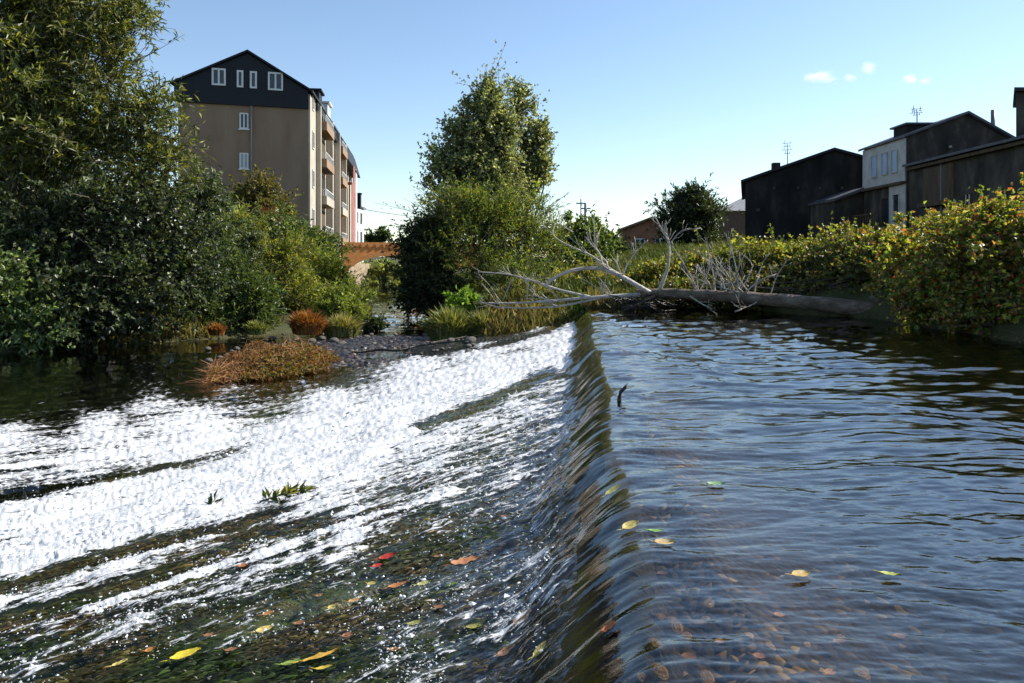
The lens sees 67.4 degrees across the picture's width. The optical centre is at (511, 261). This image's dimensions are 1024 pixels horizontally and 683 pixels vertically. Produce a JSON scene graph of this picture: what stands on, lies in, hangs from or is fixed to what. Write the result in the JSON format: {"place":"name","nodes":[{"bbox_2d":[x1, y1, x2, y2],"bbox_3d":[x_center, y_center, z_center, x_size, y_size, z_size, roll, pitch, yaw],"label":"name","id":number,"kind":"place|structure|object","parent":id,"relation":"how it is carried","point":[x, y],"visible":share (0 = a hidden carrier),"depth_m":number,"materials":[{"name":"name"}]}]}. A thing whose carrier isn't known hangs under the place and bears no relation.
{"place":"outdoors","nodes":[
{"label":"outdoors","id":0,"kind":"place"},
{"bbox_2d":[0,280,1023,682],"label":"river","id":1,"kind":"structure","parent":0,"point":[898,446],"depth_m":5.73,"materials":[{"name":"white liquid"}]},
{"bbox_2d":[205,322,227,335],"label":"grass tussock","id":2,"kind":"object","parent":1,"relation":"on","point":[216,329],"depth_m":20.50,"materials":[{"name":"orange plant"}]},
{"bbox_2d":[248,625,274,632],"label":"fallen leaf","id":3,"kind":"object","parent":1,"relation":"on","point":[260,629],"visible":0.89,"depth_m":3.32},
{"bbox_2d":[0,325,573,682],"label":"water spray","id":4,"kind":"object","parent":1,"relation":"on","point":[99,611],"visible":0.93,"depth_m":4.59,"materials":[{"name":"white"}]},
{"bbox_2d":[441,555,480,565],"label":"fallen leaf","id":5,"kind":"object","parent":1,"relation":"on","point":[460,560],"visible":1,"depth_m":3.79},
{"bbox_2d":[459,623,483,627],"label":"fallen leaf","id":6,"kind":"object","parent":1,"relation":"on","point":[472,625],"visible":1,"depth_m":3.09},
{"bbox_2d":[491,645,513,657],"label":"fallen leaf","id":7,"kind":"object","parent":1,"relation":"on","point":[500,653],"visible":1,"depth_m":2.85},
{"bbox_2d":[512,609,531,625],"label":"fallen leaf","id":8,"kind":"object","parent":1,"relation":"on","point":[525,616],"visible":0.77,"depth_m":3.05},
{"bbox_2d":[527,640,545,660],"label":"fallen leaf","id":9,"kind":"object","parent":1,"relation":"on","point":[538,648],"visible":1,"depth_m":2.66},
{"bbox_2d":[597,621,615,631],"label":"fallen leaf","id":10,"kind":"object","parent":1,"relation":"on","point":[608,626],"visible":1,"depth_m":2.43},
{"bbox_2d":[602,484,619,496],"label":"fallen leaf","id":11,"kind":"object","parent":1,"relation":"on","point":[612,489],"visible":1,"depth_m":3.77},
{"bbox_2d":[616,520,638,530],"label":"fallen leaf","id":12,"kind":"object","parent":1,"relation":"on","point":[630,524],"visible":1,"depth_m":3.19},
{"bbox_2d":[593,291,687,311],"bbox_3d":[2.839,0.897,17.132,2.081,0.500,1.396,0,0,0],"label":"drift heap","id":13,"kind":"object","parent":1,"relation":"on","point":[633,301],"visible":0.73,"depth_m":17.06,"materials":[{"name":"brown wood"}]},
{"bbox_2d":[646,538,675,543],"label":"fallen leaf","id":14,"kind":"object","parent":1,"relation":"on","point":[664,541],"visible":1,"depth_m":2.98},
{"bbox_2d":[702,481,725,484],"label":"fallen leaf","id":15,"kind":"object","parent":1,"relation":"on","point":[716,483],"visible":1,"depth_m":3.77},
{"bbox_2d":[716,574,726,580],"bbox_3d":[0.773,1.163,2.834,0.040,0.022,0.030,3,-5,19],"label":"stone","id":16,"kind":"object","parent":1,"relation":"in","point":[721,577],"visible":0.89,"depth_m":2.83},
{"bbox_2d":[742,632,753,641],"bbox_3d":[0.745,1.184,2.427,0.038,0.027,0.036,0,0,-33],"label":"stone","id":17,"kind":"object","parent":1,"relation":"in","point":[747,636],"visible":1,"depth_m":2.42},
{"bbox_2d":[747,652,767,657],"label":"fallen leaf","id":18,"kind":"object","parent":1,"relation":"on","point":[759,655],"visible":1,"depth_m":2.24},
{"bbox_2d":[768,611,786,615],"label":"fallen leaf","id":19,"kind":"object","parent":1,"relation":"on","point":[779,614],"visible":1,"depth_m":2.50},
{"bbox_2d":[785,570,809,576],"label":"fallen leaf","id":20,"kind":"object","parent":1,"relation":"on","point":[802,573],"visible":1,"depth_m":2.68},
{"bbox_2d":[822,668,835,674],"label":"fallen leaf","id":21,"kind":"object","parent":1,"relation":"on","point":[829,671],"visible":1,"depth_m":2.15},
{"bbox_2d":[828,637,845,642],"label":"fallen leaf","id":22,"kind":"object","parent":1,"relation":"on","point":[839,640],"visible":1,"depth_m":2.33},
{"bbox_2d":[871,569,900,575],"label":"fallen leaf","id":23,"kind":"object","parent":1,"relation":"on","point":[888,573],"visible":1,"depth_m":2.68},
{"bbox_2d":[887,633,906,637],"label":"fallen leaf","id":24,"kind":"object","parent":1,"relation":"on","point":[900,635],"visible":1,"depth_m":2.36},
{"bbox_2d":[0,252,1023,682],"bbox_3d":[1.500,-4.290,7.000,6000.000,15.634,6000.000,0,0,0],"label":"ground","id":25,"kind":"structure","parent":0,"point":[760,544],"depth_m":3.35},
{"bbox_2d":[0,223,81,354],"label":"riverside bush","id":26,"kind":"object","parent":25,"relation":"on","point":[13,291],"visible":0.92,"depth_m":17.10,"materials":[{"name":"green plant"}]},
{"bbox_2d":[0,118,192,254],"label":"bank thicket","id":27,"kind":"object","parent":25,"relation":"on","point":[2,200],"visible":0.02,"depth_m":27.27,"materials":[{"name":"green plant"}]},
{"bbox_2d":[0,0,215,211],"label":"willow tree","id":28,"kind":"object","parent":25,"relation":"on","point":[42,90],"visible":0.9,"depth_m":19.48,"materials":[{"name":"green plant"}]},
{"bbox_2d":[0,162,240,349],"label":"alder tree","id":29,"kind":"object","parent":25,"relation":"on","point":[124,275],"visible":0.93,"depth_m":18.48,"materials":[{"name":"green plant"}]},
{"bbox_2d":[173,161,268,286],"bbox_3d":[-9.973,-1.016,25.659,3.485,4.873,2.629,0,0,19],"label":"ash sapling","id":30,"kind":"object","parent":25,"relation":"on","point":[210,191],"visible":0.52,"depth_m":25.64,"materials":[{"name":"green plant"}]},
{"bbox_2d":[190,231,297,335],"bbox_3d":[-8.314,0.769,22.640,3.885,3.488,3.518,0,0,0],"label":"river shrub","id":31,"kind":"object","parent":25,"relation":"on","point":[250,302],"visible":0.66,"depth_m":22.39,"materials":[{"name":"green plant"}]},
{"bbox_2d":[228,165,299,268],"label":"hill shrub","id":32,"kind":"object","parent":25,"relation":"on","point":[263,191],"visible":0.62,"depth_m":46.18,"materials":[{"name":"green plant"}]},
{"bbox_2d":[170,49,359,267],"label":"apartment block","id":33,"kind":"structure","parent":25,"relation":"on","point":[261,113],"depth_m":58.23,"materials":[{"name":"paint"}]},
{"bbox_2d":[212,68,225,85],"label":"window","id":34,"kind":"structure","parent":33,"relation":"in","point":[218,74],"depth_m":56.97,"materials":[{"name":"white paint"}]},
{"bbox_2d":[237,70,242,87],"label":"window","id":35,"kind":"structure","parent":33,"relation":"in","point":[239,72],"depth_m":57.40,"materials":[{"name":"white paint"}]},
{"bbox_2d":[238,113,249,129],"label":"window","id":36,"kind":"structure","parent":33,"relation":"in","point":[243,117],"depth_m":57.62,"materials":[{"name":"white paint"}]},
{"bbox_2d":[238,153,249,169],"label":"window","id":37,"kind":"structure","parent":33,"relation":"in","point":[243,157],"depth_m":57.64,"materials":[{"name":"white paint"}]},
{"bbox_2d":[250,71,256,88],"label":"window","id":38,"kind":"structure","parent":33,"relation":"in","point":[253,74],"depth_m":57.68,"materials":[{"name":"white paint"}]},
{"bbox_2d":[268,72,282,90],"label":"window","id":39,"kind":"structure","parent":33,"relation":"in","point":[275,79],"depth_m":58.10,"materials":[{"name":"white paint"}]},
{"bbox_2d":[312,208,314,225],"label":"window","id":40,"kind":"structure","parent":33,"relation":"in","point":[313,210],"depth_m":60.68,"materials":[{"name":"white paint"}]},
{"bbox_2d":[312,169,314,187],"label":"window","id":41,"kind":"structure","parent":33,"relation":"in","point":[313,172],"depth_m":60.68,"materials":[{"name":"white paint"}]},
{"bbox_2d":[312,130,314,149],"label":"window","id":42,"kind":"structure","parent":33,"relation":"in","point":[313,133],"depth_m":60.68,"materials":[{"name":"white paint"}]},
{"bbox_2d":[322,175,324,195],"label":"loggia door","id":43,"kind":"structure","parent":33,"relation":"in","point":[323,178],"depth_m":67.02,"materials":[{"name":"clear glass"}]},
{"bbox_2d":[247,203,282,227],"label":"hill shrub","id":44,"kind":"object","parent":25,"relation":"on","point":[263,209],"visible":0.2,"depth_m":43.74,"materials":[{"name":"green plant"}]},
{"bbox_2d":[213,195,336,313],"bbox_3d":[-8.640,-0.184,26.742,6.336,4.674,4.403,0,0,23],"label":"river shrub","id":45,"kind":"object","parent":25,"relation":"on","point":[291,275],"visible":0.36,"depth_m":26.28,"materials":[{"name":"green plant"}]},
{"bbox_2d":[190,193,360,264],"bbox_3d":[-12.129,-1.081,38.210,9.404,4.908,5.197,0,0,0],"label":"bank thicket","id":46,"kind":"object","parent":25,"relation":"on","point":[314,230],"visible":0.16,"depth_m":37.60,"materials":[{"name":"green plant"}]},
{"bbox_2d":[0,325,639,682],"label":"weir","id":47,"kind":"object","parent":25,"relation":"on","point":[566,644],"visible":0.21,"depth_m":3.99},
{"bbox_2d":[204,489,223,514],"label":"leafy twig","id":48,"kind":"object","parent":47,"relation":"on","point":[210,499],"visible":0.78,"depth_m":5.48,"materials":[{"name":"green plant"}]},
{"bbox_2d":[0,369,556,682],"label":"moss","id":49,"kind":"object","parent":47,"relation":"on","point":[201,666],"visible":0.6,"depth_m":3.65,"materials":[{"name":"green plant"}]},
{"bbox_2d":[161,647,200,661],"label":"fallen leaf","id":50,"kind":"object","parent":49,"relation":"on","point":[183,653],"visible":1,"depth_m":3.17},
{"bbox_2d":[272,659,303,664],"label":"fallen leaf","id":51,"kind":"object","parent":49,"relation":"on","point":[289,661],"visible":1,"depth_m":2.98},
{"bbox_2d":[284,647,339,664],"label":"fallen leaf","id":52,"kind":"object","parent":49,"relation":"on","point":[319,654],"visible":1,"depth_m":3.00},
{"bbox_2d":[375,552,396,559],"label":"fallen leaf","id":53,"kind":"object","parent":49,"relation":"on","point":[386,556],"visible":1,"depth_m":4.02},
{"bbox_2d":[381,581,407,588],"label":"fallen leaf","id":54,"kind":"object","parent":49,"relation":"on","point":[393,585],"visible":0.99,"depth_m":3.62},
{"bbox_2d":[257,481,318,509],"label":"leafy twig","id":55,"kind":"object","parent":47,"relation":"on","point":[286,490],"visible":0.96,"depth_m":5.49,"materials":[{"name":"green plant"}]},
{"bbox_2d":[464,336,475,343],"bbox_3d":[-0.918,1.724,16.828,0.262,0.185,0.196,0,0,-1],"label":"stone","id":56,"kind":"object","parent":47,"relation":"on","point":[472,339],"visible":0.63,"depth_m":16.78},
{"bbox_2d":[617,383,627,400],"bbox_3d":[0.869,1.105,6.078,0.097,0.293,0.038,0,0,0],"label":"snag","id":57,"kind":"object","parent":47,"relation":"on","point":[621,391],"visible":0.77,"depth_m":6.07,"materials":[{"name":"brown wood"}]},
{"bbox_2d":[278,235,361,311],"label":"river shrub","id":58,"kind":"object","parent":25,"relation":"on","point":[333,269],"visible":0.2,"depth_m":28.64,"materials":[{"name":"green plant"}]},
{"bbox_2d":[310,273,381,321],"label":"river shrub","id":59,"kind":"object","parent":25,"relation":"on","point":[343,300],"visible":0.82,"depth_m":25.46,"materials":[{"name":"green plant"}]},
{"bbox_2d":[262,335,437,391],"bbox_3d":[-4.300,2.177,17.600,8.400,0.618,11.200,0,0,0],"label":"gravel bar","id":60,"kind":"object","parent":25,"relation":"on","point":[355,364],"visible":0.21,"depth_m":16.96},
{"bbox_2d":[243,319,270,334],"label":"grass tussock","id":61,"kind":"object","parent":60,"relation":"on","point":[256,327],"depth_m":20.86,"materials":[{"name":"green plant"}]},
{"bbox_2d":[177,333,342,385],"bbox_3d":[-4.515,1.831,14.754,2.664,0.951,5.252,0,0,0],"label":"low shrub","id":62,"kind":"object","parent":60,"relation":"on","point":[254,362],"visible":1,"depth_m":13.80,"materials":[{"name":"brown plant"}]},
{"bbox_2d":[281,307,329,335],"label":"grass tussock","id":63,"kind":"object","parent":60,"relation":"on","point":[306,323],"depth_m":20.76,"materials":[{"name":"orange plant"}]},
{"bbox_2d":[327,337,338,342],"bbox_3d":[-4.564,2.023,19.601,0.352,0.203,0.286,-13,-20,42],"label":"stone","id":64,"kind":"object","parent":60,"relation":"on","point":[334,340],"visible":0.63,"depth_m":19.48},
{"bbox_2d":[325,312,363,337],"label":"grass tussock","id":65,"kind":"object","parent":60,"relation":"on","point":[343,325],"depth_m":21.16,"materials":[{"name":"green plant"}]},
{"bbox_2d":[352,339,469,352],"bbox_3d":[-2.141,1.796,16.308,2.501,0.293,0.453,0,0,-6],"label":"drift log","id":66,"kind":"object","parent":60,"relation":"on","point":[377,349],"visible":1,"depth_m":16.36,"materials":[{"name":"brown wood"}]},
{"bbox_2d":[418,303,478,341],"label":"grass tussock","id":67,"kind":"object","parent":60,"relation":"on","point":[448,323],"depth_m":19.84,"materials":[{"name":"green plant"}]},
{"bbox_2d":[462,308,496,334],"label":"grass tussock","id":68,"kind":"object","parent":60,"relation":"on","point":[481,317],"depth_m":19.94,"materials":[{"name":"green plant"}]},
{"bbox_2d":[348,264,368,284],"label":"river wall","id":69,"kind":"structure","parent":25,"relation":"on","point":[364,270],"depth_m":93.59,"materials":[{"name":"stone"}]},
{"bbox_2d":[357,193,365,263],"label":"white house","id":70,"kind":"structure","parent":25,"relation":"on","point":[360,223],"depth_m":110.29,"materials":[{"name":"paint"}]},
{"bbox_2d":[364,227,382,261],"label":"skyline tree","id":71,"kind":"object","parent":25,"relation":"on","point":[371,236],"visible":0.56,"depth_m":148.83,"materials":[{"name":"green plant"}]},
{"bbox_2d":[360,312,388,330],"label":"river shrub","id":72,"kind":"object","parent":25,"relation":"on","point":[374,323],"visible":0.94,"depth_m":24.46,"materials":[{"name":"green plant"}]},
{"bbox_2d":[359,256,401,284],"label":"bank thicket","id":73,"kind":"object","parent":25,"relation":"on","point":[375,274],"visible":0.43,"depth_m":95.36,"materials":[{"name":"green plant"}]},
{"bbox_2d":[374,226,394,261],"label":"tree","id":74,"kind":"object","parent":25,"relation":"on","point":[381,230],"visible":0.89,"depth_m":149.62,"materials":[{"name":"green plant"}]},
{"bbox_2d":[341,242,479,272],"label":"stone bridge","id":75,"kind":"structure","parent":25,"relation":"on","point":[365,251],"depth_m":79.75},
{"bbox_2d":[375,203,480,320],"bbox_3d":[-3.280,0.015,30.351,3.456,4.835,4.557,0,0,-35],"label":"shade tree","id":76,"kind":"object","parent":25,"relation":"on","point":[419,288],"visible":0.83,"depth_m":29.98,"materials":[{"name":"green plant"}]},
{"bbox_2d":[429,334,472,342],"bbox_3d":[-0.308,1.957,22.072,0.297,0.384,10.581,0,0,17],"label":"drift log","id":77,"kind":"object","parent":25,"relation":"on","point":[443,340],"visible":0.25,"depth_m":18.07,"materials":[{"name":"grey wood"}]},
{"bbox_2d":[37,232,873,349],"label":"bank grass","id":78,"kind":"structure","parent":25,"relation":"on","point":[646,251],"depth_m":20.50,"materials":[{"name":"green plant"}]},
{"bbox_2d":[439,283,483,313],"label":"fern clump","id":79,"kind":"object","parent":25,"relation":"on","point":[468,297],"visible":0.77,"depth_m":21.56,"materials":[{"name":"green plant"}]},
{"bbox_2d":[409,39,542,252],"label":"poplar tree","id":80,"kind":"object","parent":25,"relation":"on","point":[483,142],"visible":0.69,"depth_m":43.34,"materials":[{"name":"green plant"}]},
{"bbox_2d":[377,161,583,293],"bbox_3d":[-1.196,-0.986,30.312,8.311,5.907,6.896,0,0,0],"label":"willow tree","id":81,"kind":"object","parent":25,"relation":"on","point":[487,227],"visible":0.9,"depth_m":30.21,"materials":[{"name":"green plant"}]},
{"bbox_2d":[471,272,568,312],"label":"bank bush","id":82,"kind":"object","parent":25,"relation":"on","point":[516,281],"visible":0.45,"depth_m":21.47,"materials":[{"name":"green plant"}]},
{"bbox_2d":[499,73,559,256],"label":"poplar tree","id":83,"kind":"object","parent":25,"relation":"on","point":[540,136],"visible":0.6,"depth_m":46.62,"materials":[{"name":"green plant"}]},
{"bbox_2d":[535,203,626,273],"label":"bank bush","id":84,"kind":"object","parent":25,"relation":"on","point":[604,239],"visible":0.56,"depth_m":36.91,"materials":[{"name":"green plant"}]},
{"bbox_2d":[572,290,592,318],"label":"moss bush","id":85,"kind":"object","parent":25,"relation":"on","point":[578,307],"visible":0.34,"depth_m":19.10,"materials":[{"name":"green plant"}]},
{"bbox_2d":[546,252,628,286],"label":"bank bush","id":86,"kind":"object","parent":25,"relation":"on","point":[590,273],"visible":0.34,"depth_m":22.93,"materials":[{"name":"green plant"}]},
{"bbox_2d":[605,224,640,254],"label":"bank bush","id":87,"kind":"object","parent":25,"relation":"on","point":[624,248],"visible":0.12,"depth_m":40.11,"materials":[{"name":"green plant"}]},
{"bbox_2d":[618,216,663,245],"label":"brick house","id":88,"kind":"structure","parent":25,"relation":"on","point":[636,230],"depth_m":62.28,"materials":[{"name":"brick"}]},
{"bbox_2d":[472,210,881,315],"bbox_3d":[3.501,0.035,16.510,8.887,2.459,1.884,0,0,16],"label":"fallen tree","id":89,"kind":"object","parent":25,"relation":"on","point":[831,305],"visible":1,"depth_m":16.55,"materials":[{"name":"wood"}]},
{"bbox_2d":[610,225,749,288],"bbox_3d":[4.464,0.117,20.012,4.041,2.138,1.865,0,0,29],"label":"vine thicket","id":90,"kind":"object","parent":25,"relation":"on","point":[646,272],"visible":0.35,"depth_m":19.86,"materials":[{"name":"green plant"}]},
{"bbox_2d":[640,172,742,245],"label":"round tree","id":91,"kind":"object","parent":25,"relation":"on","point":[691,207],"visible":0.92,"depth_m":42.12,"materials":[{"name":"green plant"}]},
{"bbox_2d":[720,198,744,239],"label":"house","id":92,"kind":"structure","parent":25,"relation":"on","point":[736,221],"depth_m":92.00,"materials":[{"name":"brick"}]},
{"bbox_2d":[763,642,775,652],"bbox_3d":[0.795,1.192,2.372,0.039,0.025,0.031,6,9,27],"label":"stone","id":93,"kind":"object","parent":25,"relation":"on","point":[769,647],"visible":1,"depth_m":2.37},
{"bbox_2d":[641,213,913,310],"bbox_3d":[6.211,0.185,17.137,6.556,2.441,3.412,0,0,40],"label":"vine thicket","id":94,"kind":"object","parent":25,"relation":"on","point":[818,279],"visible":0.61,"depth_m":16.60,"materials":[{"name":"green plant"}]},
{"bbox_2d":[710,211,878,279],"bbox_3d":[6.502,-0.007,18.037,2.493,2.320,4.824,0,0,-40],"label":"vine thicket","id":95,"kind":"object","parent":25,"relation":"on","point":[779,253],"visible":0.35,"depth_m":18.30,"materials":[{"name":"green plant"}]},
{"bbox_2d":[741,147,863,241],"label":"barn","id":96,"kind":"structure","parent":25,"relation":"on","point":[778,197],"depth_m":54.99,"materials":[{"name":"wood"}]},
{"bbox_2d":[802,641,810,649],"bbox_3d":[0.919,1.198,2.398,0.027,0.020,0.036,-13,-8,35],"label":"stone","id":97,"kind":"object","parent":25,"relation":"on","point":[806,645],"visible":1,"depth_m":2.39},
{"bbox_2d":[808,188,863,240],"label":"lean to shed","id":98,"kind":"object","parent":25,"relation":"on","point":[847,205],"visible":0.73,"depth_m":50.50,"materials":[{"name":"wood"}]},
{"bbox_2d":[852,669,869,682],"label":"stone","id":99,"kind":"object","parent":25,"relation":"on","point":[860,676],"visible":1,"depth_m":2.23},
{"bbox_2d":[812,211,951,273],"bbox_3d":[7.766,0.097,15.805,1.960,2.327,3.718,0,0,-10],"label":"vine thicket","id":100,"kind":"object","parent":25,"relation":"on","point":[898,218],"visible":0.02,"depth_m":15.88,"materials":[{"name":"green plant"}]},
{"bbox_2d":[851,110,1014,235],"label":"old house","id":101,"kind":"structure","parent":25,"relation":"on","point":[885,190],"depth_m":45.39,"materials":[{"name":"stone"}]},
{"bbox_2d":[871,155,876,177],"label":"window","id":102,"kind":"structure","parent":101,"relation":"in","point":[873,158],"depth_m":48.69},
{"bbox_2d":[881,152,887,175],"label":"window","id":103,"kind":"structure","parent":101,"relation":"in","point":[884,156],"depth_m":47.38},
{"bbox_2d":[881,197,888,227],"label":"door","id":104,"kind":"structure","parent":101,"relation":"in","point":[885,200],"depth_m":47.46,"materials":[{"name":"black wood"}]},
{"bbox_2d":[891,149,897,173],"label":"window","id":105,"kind":"structure","parent":101,"relation":"in","point":[894,153],"depth_m":46.14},
{"bbox_2d":[892,193,899,213],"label":"window","id":106,"kind":"structure","parent":101,"relation":"in","point":[895,197],"depth_m":45.92,"materials":[{"name":"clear glass"}]},
{"bbox_2d":[911,105,922,121],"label":"antenna","id":107,"kind":"object","parent":101,"relation":"on","point":[917,112],"visible":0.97,"depth_m":45.99,"materials":[{"name":"grey metal"}]},
{"bbox_2d":[854,172,1023,336],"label":"vine bush","id":108,"kind":"object","parent":25,"relation":"on","point":[963,277],"visible":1,"depth_m":11.92,"materials":[{"name":"green plant"}]},
{"bbox_2d":[902,135,1023,229],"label":"stone outbuilding","id":109,"kind":"structure","parent":25,"relation":"on","point":[934,182],"depth_m":39.12,"materials":[{"name":"stone"}]},
{"bbox_2d":[962,193,971,210],"bbox_3d":[23.158,-3.000,39.074,0.076,1.000,0.700,0,0,0],"label":"window","id":110,"kind":"structure","parent":109,"relation":"in","point":[965,196],"depth_m":39.05,"materials":[{"name":"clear glass"}]},
{"bbox_2d":[997,187,1007,207],"bbox_3d":[23.158,-3.000,36.288,0.076,1.000,0.700,0,0,0],"label":"window","id":111,"kind":"structure","parent":109,"relation":"in","point":[1005,188],"depth_m":36.13,"materials":[{"name":"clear glass"}]},
{"bbox_2d":[1013,87,1023,135],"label":"chimney tower","id":112,"kind":"structure","parent":25,"relation":"on","point":[1018,100],"depth_m":37.40,"materials":[{"name":"metal"}]},
{"bbox_2d":[0,0,1023,257],"label":"sky","id":113,"kind":"structure","parent":0,"point":[644,96],"materials":[{"name":"blue"}]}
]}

